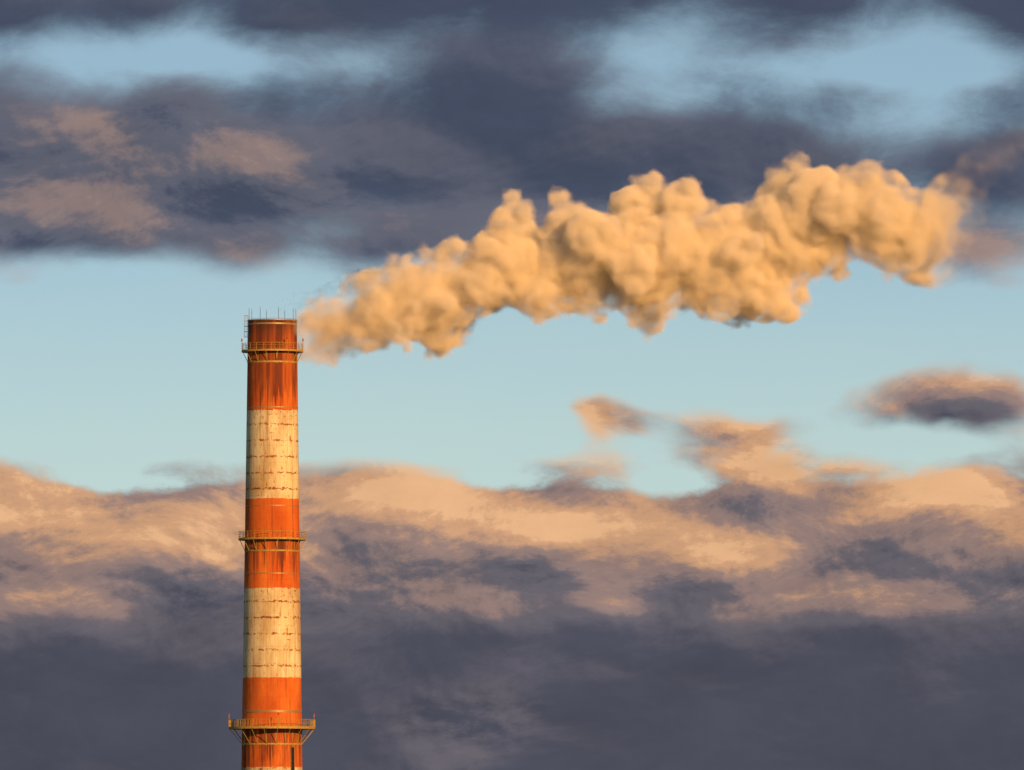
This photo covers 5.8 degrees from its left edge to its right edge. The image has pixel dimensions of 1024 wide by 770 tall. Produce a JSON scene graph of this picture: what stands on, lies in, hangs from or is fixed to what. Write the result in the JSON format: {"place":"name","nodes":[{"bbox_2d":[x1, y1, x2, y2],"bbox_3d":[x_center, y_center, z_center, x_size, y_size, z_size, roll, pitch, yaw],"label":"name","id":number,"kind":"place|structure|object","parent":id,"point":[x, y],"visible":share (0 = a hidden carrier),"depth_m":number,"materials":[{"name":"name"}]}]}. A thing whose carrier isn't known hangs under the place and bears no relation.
{"place":"outdoors","nodes":[
{"label":"outdoors","id":0,"kind":"place"},
{"bbox_2d":[228,306,314,769],"bbox_3d":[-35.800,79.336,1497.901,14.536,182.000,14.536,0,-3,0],"label":"chimney shaft","id":1,"kind":"object","parent":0,"point":[272,728],"visible":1,"depth_m":1497.57,"materials":[{"name":"paint"}]},
{"bbox_2d":[0,0,1023,769],"label":"sky","id":2,"kind":"structure","parent":0,"point":[660,366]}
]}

